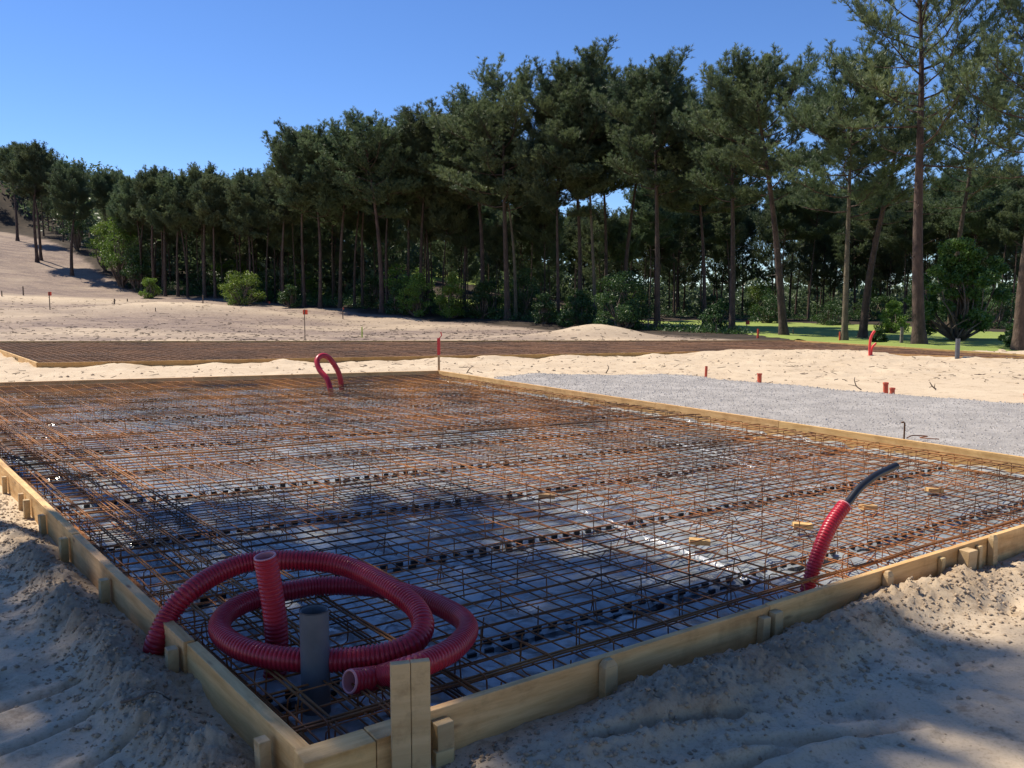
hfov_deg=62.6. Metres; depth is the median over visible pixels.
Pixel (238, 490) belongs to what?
spacer strip
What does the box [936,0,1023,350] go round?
pine tree
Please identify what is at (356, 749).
formwork block
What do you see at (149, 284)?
leafy shrub
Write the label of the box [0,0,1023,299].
sky
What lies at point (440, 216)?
pine tree
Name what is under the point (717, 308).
leafy shrub
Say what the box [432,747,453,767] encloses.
wooden peg
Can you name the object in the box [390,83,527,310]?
pine tree
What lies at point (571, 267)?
pine tree
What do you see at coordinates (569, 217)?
pine tree
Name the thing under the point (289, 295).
leafy shrub
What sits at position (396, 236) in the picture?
pine tree
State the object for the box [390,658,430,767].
wooden stake
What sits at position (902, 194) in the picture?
pine tree
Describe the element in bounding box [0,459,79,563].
formwork board
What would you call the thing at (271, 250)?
pine tree
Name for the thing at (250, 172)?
pine tree
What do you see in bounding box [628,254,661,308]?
pine tree
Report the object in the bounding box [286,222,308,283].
pine tree
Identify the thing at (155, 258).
pine tree
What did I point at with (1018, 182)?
pine tree
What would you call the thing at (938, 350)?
formwork board
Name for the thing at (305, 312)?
survey stake
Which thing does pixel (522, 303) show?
leafy shrub
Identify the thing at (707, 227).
pine tree
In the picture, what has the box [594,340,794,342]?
formwork board
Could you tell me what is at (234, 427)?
spacer strip
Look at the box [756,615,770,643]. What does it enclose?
wooden peg
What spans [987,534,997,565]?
wooden peg
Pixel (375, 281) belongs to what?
leafy shrub
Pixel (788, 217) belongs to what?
pine tree
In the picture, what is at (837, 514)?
corrugated hose
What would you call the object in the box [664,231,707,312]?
pine tree
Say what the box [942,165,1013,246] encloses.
pine tree
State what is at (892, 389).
drain pipe
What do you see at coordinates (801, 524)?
wood block
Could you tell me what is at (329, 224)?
pine tree
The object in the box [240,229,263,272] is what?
pine tree
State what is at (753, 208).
pine tree
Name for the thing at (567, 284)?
distant wood
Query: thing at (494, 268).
pine tree
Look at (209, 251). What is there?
pine tree
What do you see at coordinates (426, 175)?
pine tree
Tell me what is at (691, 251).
pine tree
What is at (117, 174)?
pine tree
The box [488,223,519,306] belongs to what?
pine tree
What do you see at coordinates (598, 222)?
pine tree
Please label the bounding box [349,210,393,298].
pine tree
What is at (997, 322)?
leafy shrub
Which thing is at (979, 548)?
wooden peg
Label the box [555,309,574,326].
leafy shrub
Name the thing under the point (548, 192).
pine tree
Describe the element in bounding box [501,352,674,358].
formwork board
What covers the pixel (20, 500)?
wooden peg
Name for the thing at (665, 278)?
pine tree
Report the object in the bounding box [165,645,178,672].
wooden peg
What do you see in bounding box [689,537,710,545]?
wood block
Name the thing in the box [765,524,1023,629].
formwork board
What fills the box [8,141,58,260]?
pine tree
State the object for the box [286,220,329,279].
pine tree
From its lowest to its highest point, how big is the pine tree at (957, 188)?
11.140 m
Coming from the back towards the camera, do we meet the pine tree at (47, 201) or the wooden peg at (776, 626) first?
the pine tree at (47, 201)
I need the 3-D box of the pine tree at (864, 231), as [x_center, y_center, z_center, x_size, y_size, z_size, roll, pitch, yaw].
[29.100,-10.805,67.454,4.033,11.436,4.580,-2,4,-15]
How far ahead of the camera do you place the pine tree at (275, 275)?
65.74 m
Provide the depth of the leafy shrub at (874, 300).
67.90 m
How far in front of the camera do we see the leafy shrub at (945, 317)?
63.75 m
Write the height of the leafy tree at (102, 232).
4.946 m
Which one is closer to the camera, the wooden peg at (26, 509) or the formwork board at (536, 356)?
the wooden peg at (26, 509)
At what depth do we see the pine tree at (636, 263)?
82.26 m
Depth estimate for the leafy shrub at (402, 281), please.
57.78 m
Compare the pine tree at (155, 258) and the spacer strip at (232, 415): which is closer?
the spacer strip at (232, 415)
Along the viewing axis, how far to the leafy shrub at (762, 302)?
72.25 m
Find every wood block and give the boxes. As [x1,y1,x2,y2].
[538,493,554,498]
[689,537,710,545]
[792,521,813,529]
[858,504,877,509]
[925,487,943,492]
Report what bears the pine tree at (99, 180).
on the ground
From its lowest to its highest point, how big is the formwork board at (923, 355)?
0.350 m
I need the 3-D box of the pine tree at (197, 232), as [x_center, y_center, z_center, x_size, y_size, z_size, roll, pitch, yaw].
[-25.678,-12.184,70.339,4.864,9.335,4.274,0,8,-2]
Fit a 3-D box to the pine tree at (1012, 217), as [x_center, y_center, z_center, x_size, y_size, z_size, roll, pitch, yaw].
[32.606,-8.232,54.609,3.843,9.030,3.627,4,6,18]
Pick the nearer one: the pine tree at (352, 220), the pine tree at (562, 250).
the pine tree at (352, 220)
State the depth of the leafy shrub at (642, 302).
70.16 m
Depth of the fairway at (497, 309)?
63.84 m
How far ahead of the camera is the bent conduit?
22.29 m
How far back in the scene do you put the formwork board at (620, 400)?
12.84 m
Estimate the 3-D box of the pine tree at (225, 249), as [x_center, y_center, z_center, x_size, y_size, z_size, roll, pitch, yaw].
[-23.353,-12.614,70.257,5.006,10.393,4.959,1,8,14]
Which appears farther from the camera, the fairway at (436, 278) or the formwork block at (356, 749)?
the fairway at (436, 278)
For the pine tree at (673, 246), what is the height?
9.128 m
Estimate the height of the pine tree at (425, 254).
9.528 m
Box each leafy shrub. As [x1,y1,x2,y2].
[138,277,161,298]
[183,270,224,293]
[207,257,232,282]
[217,270,266,305]
[225,252,264,279]
[228,277,274,299]
[237,272,278,296]
[276,278,300,294]
[277,284,301,307]
[293,270,318,297]
[311,276,342,292]
[356,277,378,298]
[357,275,388,305]
[378,264,423,309]
[382,280,408,313]
[389,277,430,307]
[395,272,435,316]
[416,268,435,294]
[425,290,438,306]
[432,271,465,317]
[462,280,496,318]
[471,280,510,307]
[498,268,541,316]
[499,283,526,308]
[511,290,547,312]
[531,292,557,323]
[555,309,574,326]
[561,287,592,313]
[567,289,596,324]
[588,283,609,313]
[591,269,655,329]
[597,298,618,316]
[628,286,646,311]
[696,295,727,316]
[698,298,728,330]
[744,272,776,314]
[748,288,786,322]
[758,298,789,316]
[810,297,852,325]
[852,298,884,316]
[858,295,902,318]
[859,285,888,309]
[871,328,888,341]
[873,300,910,332]
[937,299,956,319]
[985,281,1016,321]
[986,286,1015,328]
[997,323,1013,346]
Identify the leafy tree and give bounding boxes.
[58,212,87,250]
[84,221,118,270]
[95,216,139,287]
[119,245,154,290]
[903,236,1013,340]
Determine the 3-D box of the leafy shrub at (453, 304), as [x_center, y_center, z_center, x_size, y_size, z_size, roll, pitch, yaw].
[-3.966,-5.619,53.348,2.215,3.057,2.534,0,6,0]
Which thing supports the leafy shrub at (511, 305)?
on the ground
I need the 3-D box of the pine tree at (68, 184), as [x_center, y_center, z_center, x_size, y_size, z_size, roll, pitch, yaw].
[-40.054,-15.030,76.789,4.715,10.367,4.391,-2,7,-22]
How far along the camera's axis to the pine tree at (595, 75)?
47.38 m
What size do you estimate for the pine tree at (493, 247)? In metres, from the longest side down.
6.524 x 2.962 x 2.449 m
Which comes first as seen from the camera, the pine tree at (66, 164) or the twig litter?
the twig litter
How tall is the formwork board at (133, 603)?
0.340 m
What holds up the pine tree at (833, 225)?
on the ground
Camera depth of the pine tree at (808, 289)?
87.61 m
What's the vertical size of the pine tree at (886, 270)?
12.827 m
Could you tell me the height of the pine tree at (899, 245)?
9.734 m
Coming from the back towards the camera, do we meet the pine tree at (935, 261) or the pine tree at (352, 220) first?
the pine tree at (935, 261)
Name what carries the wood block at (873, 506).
on the steel mesh at (118, 406)
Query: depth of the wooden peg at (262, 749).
2.72 m
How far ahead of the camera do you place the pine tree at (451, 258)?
62.45 m
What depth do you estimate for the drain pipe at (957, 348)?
21.28 m
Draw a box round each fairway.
[308,291,678,322]
[397,261,512,289]
[661,320,1016,350]
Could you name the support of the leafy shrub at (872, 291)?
on the ground
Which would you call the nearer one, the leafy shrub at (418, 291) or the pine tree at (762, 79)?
the pine tree at (762, 79)
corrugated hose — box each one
[142,550,477,694]
[253,551,288,679]
[314,353,343,394]
[799,462,899,591]
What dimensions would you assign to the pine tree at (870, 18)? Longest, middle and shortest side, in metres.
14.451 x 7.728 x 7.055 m
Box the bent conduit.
[868,330,876,355]
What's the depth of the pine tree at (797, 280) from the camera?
95.80 m
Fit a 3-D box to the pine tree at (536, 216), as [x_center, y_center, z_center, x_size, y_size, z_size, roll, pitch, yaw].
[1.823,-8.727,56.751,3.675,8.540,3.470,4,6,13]
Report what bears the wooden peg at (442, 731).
on the ground
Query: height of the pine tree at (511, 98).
16.010 m
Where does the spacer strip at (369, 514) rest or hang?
on the ground
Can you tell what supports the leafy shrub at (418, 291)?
on the ground
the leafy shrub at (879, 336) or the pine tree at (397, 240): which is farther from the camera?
the pine tree at (397, 240)
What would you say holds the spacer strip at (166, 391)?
on the ground
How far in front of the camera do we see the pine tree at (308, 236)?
67.58 m
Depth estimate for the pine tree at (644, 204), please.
67.06 m
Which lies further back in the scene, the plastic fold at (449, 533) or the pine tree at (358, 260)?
the pine tree at (358, 260)
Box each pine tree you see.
[0,139,59,262]
[0,142,21,240]
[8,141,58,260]
[22,188,51,235]
[28,195,53,230]
[41,161,99,275]
[42,158,74,233]
[48,156,77,241]
[72,160,93,199]
[84,166,118,219]
[98,170,120,226]
[103,210,137,251]
[105,169,124,197]
[106,184,143,287]
[109,173,144,290]
[118,178,150,251]
[120,191,147,290]
[129,164,163,292]
[136,199,171,289]
[140,166,173,290]
[141,177,183,296]
[147,228,183,283]
[151,169,193,296]
[151,183,196,296]
[153,232,185,265]
[154,238,156,277]
[167,242,170,281]
[170,160,227,297]
[179,173,190,282]
[184,225,206,284]
[184,236,216,249]
[188,172,229,298]
[193,170,234,271]
[197,224,231,292]
[199,172,218,257]
[214,169,263,275]
[219,167,264,289]
[222,168,263,284]
[222,231,264,283]
[224,177,243,286]
[237,177,278,302]
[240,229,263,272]
[255,167,295,304]
[260,117,335,306]
[260,242,289,290]
[262,211,300,247]
[263,178,308,301]
[264,211,300,298]
[271,119,353,307]
[274,215,290,298]
[276,209,330,297]
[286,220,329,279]
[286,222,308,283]
[299,130,369,307]
[303,214,352,302]
[307,212,360,297]
[314,105,436,312]
[327,137,368,306]
[337,187,389,306]
[344,130,427,308]
[344,209,385,302]
[346,212,378,268]
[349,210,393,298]
[354,208,410,297]
[370,96,465,309]
[386,125,434,298]
[387,220,404,263]
[389,121,438,310]
[389,219,406,261]
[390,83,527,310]
[398,196,452,307]
[401,204,431,301]
[416,238,457,284]
[420,51,553,319]
[424,182,467,290]
[428,95,522,310]
[430,227,432,298]
[434,205,485,301]
[445,204,485,311]
[459,130,528,317]
[477,205,501,294]
[477,224,500,276]
[478,220,516,309]
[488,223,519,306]
[495,204,540,291]
[499,207,516,273]
[507,198,561,300]
[512,115,618,323]
[515,65,621,313]
[515,199,566,314]
[517,33,648,320]
[521,226,565,294]
[523,217,575,301]
[535,83,654,322]
[554,224,565,297]
[560,201,586,300]
[560,253,591,275]
[562,218,585,274]
[571,197,626,305]
[582,223,608,276]
[589,43,710,329]
[596,258,623,290]
[597,257,624,297]
[601,213,646,275]
[610,60,698,306]
[618,183,681,315]
[619,208,646,280]
[628,190,681,296]
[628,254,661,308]
[638,95,748,325]
[641,244,651,308]
[644,240,679,287]
[646,216,682,276]
[647,181,709,313]
[653,237,701,311]
[661,261,682,307]
[663,179,694,314]
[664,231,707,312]
[668,239,686,311]
[671,76,793,332]
[682,42,849,334]
[686,204,716,313]
[696,198,749,317]
[705,206,755,297]
[706,243,724,303]
[708,242,722,302]
[712,206,764,302]
[741,200,767,312]
[745,208,803,304]
[756,187,796,297]
[759,34,936,339]
[761,183,811,270]
[783,240,814,314]
[784,217,832,314]
[786,181,816,314]
[794,176,845,318]
[797,230,810,313]
[798,215,844,311]
[814,0,1021,343]
[814,180,859,301]
[815,71,952,337]
[821,194,872,303]
[831,183,875,315]
[852,176,904,295]
[853,182,898,318]
[865,194,911,297]
[867,238,908,302]
[874,196,935,315]
[896,59,1023,328]
[897,177,953,293]
[902,194,948,294]
[902,240,934,313]
[923,167,964,301]
[931,170,1014,266]
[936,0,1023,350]
[938,163,1000,241]
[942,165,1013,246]
[942,177,978,244]
[976,237,1001,258]
[977,235,1022,301]
[980,163,1023,282]
[984,242,1021,282]
[987,188,1023,322]
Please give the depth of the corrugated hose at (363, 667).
3.61 m
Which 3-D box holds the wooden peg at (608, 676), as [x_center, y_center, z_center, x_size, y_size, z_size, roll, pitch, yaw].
[0.373,1.244,3.274,0.062,0.364,0.044,-4,6,-34]
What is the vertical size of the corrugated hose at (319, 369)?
0.727 m
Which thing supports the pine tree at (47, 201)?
on the ground
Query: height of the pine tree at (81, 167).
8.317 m
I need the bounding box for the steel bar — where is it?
[901,421,938,439]
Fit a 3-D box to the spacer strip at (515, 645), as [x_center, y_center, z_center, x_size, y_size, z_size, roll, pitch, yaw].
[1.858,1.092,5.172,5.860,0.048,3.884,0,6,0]
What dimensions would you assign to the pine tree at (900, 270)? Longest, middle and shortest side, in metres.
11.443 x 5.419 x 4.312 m
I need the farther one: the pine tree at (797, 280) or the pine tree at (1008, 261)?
the pine tree at (797, 280)
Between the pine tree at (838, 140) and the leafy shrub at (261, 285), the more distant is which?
the leafy shrub at (261, 285)
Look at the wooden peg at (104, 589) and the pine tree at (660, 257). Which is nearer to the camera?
the wooden peg at (104, 589)
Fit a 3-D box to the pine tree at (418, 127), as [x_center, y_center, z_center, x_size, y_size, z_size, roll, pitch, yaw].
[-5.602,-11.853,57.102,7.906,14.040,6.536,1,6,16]
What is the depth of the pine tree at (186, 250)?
67.99 m
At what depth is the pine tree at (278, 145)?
56.17 m
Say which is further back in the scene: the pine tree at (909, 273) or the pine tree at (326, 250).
the pine tree at (909, 273)
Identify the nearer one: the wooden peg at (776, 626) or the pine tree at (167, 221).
the wooden peg at (776, 626)
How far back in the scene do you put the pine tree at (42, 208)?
102.21 m
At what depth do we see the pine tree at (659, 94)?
43.10 m
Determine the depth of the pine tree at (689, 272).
85.69 m
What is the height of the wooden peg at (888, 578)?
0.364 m
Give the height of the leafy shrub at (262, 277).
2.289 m
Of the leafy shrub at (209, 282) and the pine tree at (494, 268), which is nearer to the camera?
the leafy shrub at (209, 282)
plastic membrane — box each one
[0,378,1023,744]
[9,347,798,360]
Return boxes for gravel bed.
[494,373,1023,456]
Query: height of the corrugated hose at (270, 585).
0.626 m
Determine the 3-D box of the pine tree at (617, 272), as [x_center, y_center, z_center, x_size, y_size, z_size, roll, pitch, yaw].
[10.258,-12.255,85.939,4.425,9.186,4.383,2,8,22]
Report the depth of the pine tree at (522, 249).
61.89 m
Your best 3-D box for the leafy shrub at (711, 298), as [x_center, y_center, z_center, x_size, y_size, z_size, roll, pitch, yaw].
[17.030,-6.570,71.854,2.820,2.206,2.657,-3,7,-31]
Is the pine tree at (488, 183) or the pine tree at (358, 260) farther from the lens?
the pine tree at (358, 260)
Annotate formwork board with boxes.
[0,341,185,345]
[0,350,37,367]
[0,377,192,390]
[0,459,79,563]
[38,358,288,367]
[72,534,193,672]
[186,341,390,345]
[187,641,308,767]
[193,370,437,384]
[290,355,500,362]
[392,340,593,344]
[430,604,768,758]
[438,370,504,388]
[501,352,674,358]
[504,380,654,412]
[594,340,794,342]
[655,403,778,434]
[675,351,699,353]
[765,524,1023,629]
[779,421,1023,473]
[795,340,904,350]
[895,354,960,357]
[905,347,1023,356]
[982,357,1023,358]
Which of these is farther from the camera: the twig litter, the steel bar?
the twig litter
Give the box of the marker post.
[437,332,441,370]
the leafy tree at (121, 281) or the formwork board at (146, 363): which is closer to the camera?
the formwork board at (146, 363)
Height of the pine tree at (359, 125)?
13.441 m
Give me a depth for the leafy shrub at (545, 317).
48.49 m
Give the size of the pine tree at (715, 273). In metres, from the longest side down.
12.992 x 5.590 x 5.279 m
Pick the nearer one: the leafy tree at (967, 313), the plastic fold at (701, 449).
the plastic fold at (701, 449)
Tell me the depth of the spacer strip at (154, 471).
8.80 m
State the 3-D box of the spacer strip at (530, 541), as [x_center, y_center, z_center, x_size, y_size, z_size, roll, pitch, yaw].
[1.135,0.996,6.157,6.097,0.048,3.783,0,6,0]
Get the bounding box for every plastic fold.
[421,525,482,546]
[578,508,793,594]
[621,424,758,467]
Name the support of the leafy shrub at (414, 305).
on the ground
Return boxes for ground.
[0,181,1023,767]
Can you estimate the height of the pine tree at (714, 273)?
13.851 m
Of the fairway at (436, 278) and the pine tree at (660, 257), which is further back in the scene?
the fairway at (436, 278)
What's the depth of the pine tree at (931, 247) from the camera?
69.03 m
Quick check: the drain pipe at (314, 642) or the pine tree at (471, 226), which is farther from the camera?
the pine tree at (471, 226)
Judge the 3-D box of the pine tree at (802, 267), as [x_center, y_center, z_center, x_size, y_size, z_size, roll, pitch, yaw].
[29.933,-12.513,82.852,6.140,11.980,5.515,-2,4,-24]
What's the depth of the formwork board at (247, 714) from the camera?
3.00 m
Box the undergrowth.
[126,273,1013,334]
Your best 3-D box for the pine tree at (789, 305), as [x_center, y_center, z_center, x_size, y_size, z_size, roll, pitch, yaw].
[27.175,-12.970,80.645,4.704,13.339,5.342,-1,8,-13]
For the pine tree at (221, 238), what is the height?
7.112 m
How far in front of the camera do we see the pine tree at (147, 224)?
70.57 m
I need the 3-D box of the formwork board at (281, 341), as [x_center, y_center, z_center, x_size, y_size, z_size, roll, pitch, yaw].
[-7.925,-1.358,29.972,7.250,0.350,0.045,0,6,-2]
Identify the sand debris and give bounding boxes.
[4,349,1022,767]
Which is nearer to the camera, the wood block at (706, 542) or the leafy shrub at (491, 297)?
the wood block at (706, 542)
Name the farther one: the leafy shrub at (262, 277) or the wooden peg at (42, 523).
the leafy shrub at (262, 277)
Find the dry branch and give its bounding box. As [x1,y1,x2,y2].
[120,691,170,703]
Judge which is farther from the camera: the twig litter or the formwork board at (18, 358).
the twig litter
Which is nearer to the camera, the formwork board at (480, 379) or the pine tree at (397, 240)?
the formwork board at (480, 379)
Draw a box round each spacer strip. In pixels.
[2,414,632,458]
[4,388,439,405]
[5,393,496,415]
[6,383,420,396]
[6,407,555,439]
[8,399,537,426]
[25,425,689,483]
[55,435,759,510]
[99,450,844,550]
[162,467,950,609]
[264,501,1023,711]
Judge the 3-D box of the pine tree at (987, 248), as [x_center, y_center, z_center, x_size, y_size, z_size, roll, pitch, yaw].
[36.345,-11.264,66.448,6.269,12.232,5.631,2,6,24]
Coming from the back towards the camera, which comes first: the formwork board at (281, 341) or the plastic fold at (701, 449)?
the formwork board at (281, 341)
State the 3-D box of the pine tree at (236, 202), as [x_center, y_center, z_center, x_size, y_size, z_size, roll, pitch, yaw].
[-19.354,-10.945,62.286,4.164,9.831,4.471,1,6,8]
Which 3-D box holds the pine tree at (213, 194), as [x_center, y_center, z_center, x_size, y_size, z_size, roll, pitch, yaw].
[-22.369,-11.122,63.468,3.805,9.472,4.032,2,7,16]
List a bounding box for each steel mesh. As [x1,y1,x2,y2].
[0,341,1023,362]
[0,374,1023,744]
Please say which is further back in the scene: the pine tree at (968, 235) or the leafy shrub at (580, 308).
the pine tree at (968, 235)
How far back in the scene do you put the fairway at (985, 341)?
36.76 m
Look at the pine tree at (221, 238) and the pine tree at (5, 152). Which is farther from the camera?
the pine tree at (5, 152)
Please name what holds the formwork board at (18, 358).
on the ground
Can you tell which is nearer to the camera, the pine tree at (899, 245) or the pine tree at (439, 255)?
the pine tree at (899, 245)
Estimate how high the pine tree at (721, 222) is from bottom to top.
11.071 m
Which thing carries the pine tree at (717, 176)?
on the ground
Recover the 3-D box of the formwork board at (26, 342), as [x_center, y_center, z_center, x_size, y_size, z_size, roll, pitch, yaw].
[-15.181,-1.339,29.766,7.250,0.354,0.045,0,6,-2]
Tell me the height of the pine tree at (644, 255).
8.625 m
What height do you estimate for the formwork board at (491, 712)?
0.360 m
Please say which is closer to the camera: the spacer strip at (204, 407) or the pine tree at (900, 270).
the spacer strip at (204, 407)
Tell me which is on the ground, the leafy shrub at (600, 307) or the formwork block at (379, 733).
the leafy shrub at (600, 307)
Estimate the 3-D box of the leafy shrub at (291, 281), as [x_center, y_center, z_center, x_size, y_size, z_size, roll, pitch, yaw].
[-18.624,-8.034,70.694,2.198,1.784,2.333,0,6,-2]
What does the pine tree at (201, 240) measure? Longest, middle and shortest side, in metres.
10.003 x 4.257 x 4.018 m
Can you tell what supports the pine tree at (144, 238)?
on the ground
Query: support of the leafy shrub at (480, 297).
on the ground
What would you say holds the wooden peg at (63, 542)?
on the ground
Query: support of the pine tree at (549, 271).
on the ground
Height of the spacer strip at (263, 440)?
0.048 m
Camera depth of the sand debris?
18.11 m
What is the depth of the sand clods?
3.49 m
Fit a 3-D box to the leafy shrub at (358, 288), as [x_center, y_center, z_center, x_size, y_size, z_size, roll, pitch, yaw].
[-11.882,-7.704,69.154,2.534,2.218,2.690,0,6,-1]
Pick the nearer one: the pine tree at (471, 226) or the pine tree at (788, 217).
the pine tree at (471, 226)
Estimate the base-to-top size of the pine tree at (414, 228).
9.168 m
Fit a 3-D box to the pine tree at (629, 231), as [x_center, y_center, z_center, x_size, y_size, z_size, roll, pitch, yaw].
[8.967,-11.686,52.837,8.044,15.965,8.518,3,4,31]
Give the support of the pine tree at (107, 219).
on the ground
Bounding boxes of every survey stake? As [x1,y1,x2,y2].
[48,292,51,309]
[303,309,307,339]
[900,327,903,342]
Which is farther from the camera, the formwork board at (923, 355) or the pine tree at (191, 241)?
the pine tree at (191, 241)
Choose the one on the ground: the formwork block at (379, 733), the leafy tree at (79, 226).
the leafy tree at (79, 226)
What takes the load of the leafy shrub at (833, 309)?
on the ground
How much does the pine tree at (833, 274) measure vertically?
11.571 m
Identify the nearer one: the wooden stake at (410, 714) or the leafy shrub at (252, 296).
the wooden stake at (410, 714)
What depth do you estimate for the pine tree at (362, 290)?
59.66 m
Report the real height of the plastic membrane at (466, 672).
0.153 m
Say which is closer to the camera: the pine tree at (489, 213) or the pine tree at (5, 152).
the pine tree at (489, 213)
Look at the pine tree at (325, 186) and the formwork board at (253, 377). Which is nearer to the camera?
the formwork board at (253, 377)
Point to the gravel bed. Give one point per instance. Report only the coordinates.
(941, 438)
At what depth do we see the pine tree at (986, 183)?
43.64 m
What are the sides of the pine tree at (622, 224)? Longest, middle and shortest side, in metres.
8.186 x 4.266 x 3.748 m
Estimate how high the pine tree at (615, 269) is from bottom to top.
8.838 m
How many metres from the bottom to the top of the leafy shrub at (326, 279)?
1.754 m
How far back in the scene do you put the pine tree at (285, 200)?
56.18 m
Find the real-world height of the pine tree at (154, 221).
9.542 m
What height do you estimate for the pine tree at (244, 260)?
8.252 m
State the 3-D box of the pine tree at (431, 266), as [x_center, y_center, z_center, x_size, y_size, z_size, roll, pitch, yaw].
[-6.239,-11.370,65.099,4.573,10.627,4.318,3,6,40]
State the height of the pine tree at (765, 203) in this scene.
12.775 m
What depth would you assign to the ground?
3.73 m
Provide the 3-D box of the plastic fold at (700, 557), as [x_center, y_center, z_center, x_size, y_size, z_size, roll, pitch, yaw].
[1.026,1.045,5.447,1.062,0.040,1.910,0,6,0]
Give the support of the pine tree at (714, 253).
on the ground
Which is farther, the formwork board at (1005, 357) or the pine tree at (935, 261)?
the pine tree at (935, 261)
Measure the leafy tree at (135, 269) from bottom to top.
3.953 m
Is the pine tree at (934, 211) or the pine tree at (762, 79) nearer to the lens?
the pine tree at (762, 79)
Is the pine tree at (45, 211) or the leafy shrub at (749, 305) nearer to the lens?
the leafy shrub at (749, 305)
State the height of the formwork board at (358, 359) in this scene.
0.354 m
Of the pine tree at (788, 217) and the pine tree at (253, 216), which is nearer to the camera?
the pine tree at (253, 216)
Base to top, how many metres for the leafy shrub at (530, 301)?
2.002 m
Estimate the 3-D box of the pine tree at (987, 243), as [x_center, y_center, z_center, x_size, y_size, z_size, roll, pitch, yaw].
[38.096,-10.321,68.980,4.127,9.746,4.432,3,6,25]
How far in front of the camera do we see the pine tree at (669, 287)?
84.06 m
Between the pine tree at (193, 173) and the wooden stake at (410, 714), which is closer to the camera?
the wooden stake at (410, 714)
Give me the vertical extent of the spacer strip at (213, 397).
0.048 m
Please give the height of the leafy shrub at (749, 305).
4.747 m
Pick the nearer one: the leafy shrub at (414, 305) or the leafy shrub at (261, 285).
the leafy shrub at (414, 305)
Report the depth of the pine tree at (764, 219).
74.99 m
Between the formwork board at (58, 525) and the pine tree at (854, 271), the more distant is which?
the pine tree at (854, 271)
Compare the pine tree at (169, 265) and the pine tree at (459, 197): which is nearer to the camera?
the pine tree at (459, 197)
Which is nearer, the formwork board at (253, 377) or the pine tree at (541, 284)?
the formwork board at (253, 377)
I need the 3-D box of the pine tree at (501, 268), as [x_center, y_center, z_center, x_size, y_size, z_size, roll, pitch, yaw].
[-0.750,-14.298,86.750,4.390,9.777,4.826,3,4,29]
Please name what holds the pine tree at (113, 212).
on the ground
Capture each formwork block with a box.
[294,729,375,767]
[364,719,390,767]
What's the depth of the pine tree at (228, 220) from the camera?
66.98 m
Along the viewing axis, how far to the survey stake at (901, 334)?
29.24 m
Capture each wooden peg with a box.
[2,476,6,493]
[18,493,23,510]
[23,499,30,518]
[38,514,46,533]
[58,536,68,561]
[98,577,109,603]
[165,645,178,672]
[254,735,271,767]
[431,716,454,759]
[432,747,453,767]
[599,657,617,697]
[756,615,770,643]
[769,609,782,636]
[882,570,893,586]
[937,557,945,574]
[957,547,977,569]
[976,545,982,568]
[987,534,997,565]
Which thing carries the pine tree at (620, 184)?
on the ground
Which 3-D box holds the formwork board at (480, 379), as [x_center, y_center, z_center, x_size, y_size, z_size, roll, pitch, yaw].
[-0.802,0.001,15.862,0.035,0.340,2.504,-4,7,-32]
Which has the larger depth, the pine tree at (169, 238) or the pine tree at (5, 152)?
the pine tree at (5, 152)
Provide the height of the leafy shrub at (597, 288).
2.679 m
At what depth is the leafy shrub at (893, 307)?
41.18 m
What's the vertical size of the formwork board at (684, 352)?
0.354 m
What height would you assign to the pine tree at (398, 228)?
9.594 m
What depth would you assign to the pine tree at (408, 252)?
58.08 m
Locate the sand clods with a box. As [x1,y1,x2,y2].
[0,349,1023,767]
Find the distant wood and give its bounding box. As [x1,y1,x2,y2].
[0,155,1021,314]
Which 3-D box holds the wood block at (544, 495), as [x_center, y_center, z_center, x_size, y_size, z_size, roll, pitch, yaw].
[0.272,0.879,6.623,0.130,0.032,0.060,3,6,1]
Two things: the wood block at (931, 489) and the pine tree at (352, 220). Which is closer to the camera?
the wood block at (931, 489)
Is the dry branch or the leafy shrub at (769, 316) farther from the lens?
the leafy shrub at (769, 316)
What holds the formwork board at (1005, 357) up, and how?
on the ground
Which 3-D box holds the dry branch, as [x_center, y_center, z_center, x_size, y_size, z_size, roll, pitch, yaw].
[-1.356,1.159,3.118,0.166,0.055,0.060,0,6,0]
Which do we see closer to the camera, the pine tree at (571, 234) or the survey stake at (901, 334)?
the survey stake at (901, 334)
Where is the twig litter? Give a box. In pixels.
[0,297,716,340]
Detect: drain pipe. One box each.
[299,604,330,715]
[757,373,761,382]
[883,382,888,392]
[889,387,894,393]
[955,338,959,358]
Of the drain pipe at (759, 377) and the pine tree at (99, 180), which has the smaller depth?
the drain pipe at (759, 377)
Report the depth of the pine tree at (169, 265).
77.83 m
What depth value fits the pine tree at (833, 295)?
84.32 m
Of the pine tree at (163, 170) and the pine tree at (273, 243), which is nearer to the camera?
the pine tree at (273, 243)
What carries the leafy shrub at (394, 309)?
on the ground
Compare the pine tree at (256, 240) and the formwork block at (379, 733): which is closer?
the formwork block at (379, 733)
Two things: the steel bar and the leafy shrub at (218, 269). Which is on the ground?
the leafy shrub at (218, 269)
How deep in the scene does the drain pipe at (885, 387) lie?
13.62 m
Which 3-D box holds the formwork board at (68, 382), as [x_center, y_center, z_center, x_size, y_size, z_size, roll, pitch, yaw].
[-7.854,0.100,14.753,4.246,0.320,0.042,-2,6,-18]
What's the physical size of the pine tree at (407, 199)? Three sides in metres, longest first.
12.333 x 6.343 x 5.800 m
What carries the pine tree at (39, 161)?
on the ground
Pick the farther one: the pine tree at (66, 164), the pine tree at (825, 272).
the pine tree at (66, 164)
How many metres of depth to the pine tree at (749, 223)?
78.67 m
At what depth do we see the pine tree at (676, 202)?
45.60 m
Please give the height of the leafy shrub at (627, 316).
3.302 m
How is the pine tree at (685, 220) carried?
on the ground
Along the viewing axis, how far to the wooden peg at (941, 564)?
4.62 m
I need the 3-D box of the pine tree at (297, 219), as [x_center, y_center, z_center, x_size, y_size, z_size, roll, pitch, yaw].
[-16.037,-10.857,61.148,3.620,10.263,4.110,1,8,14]

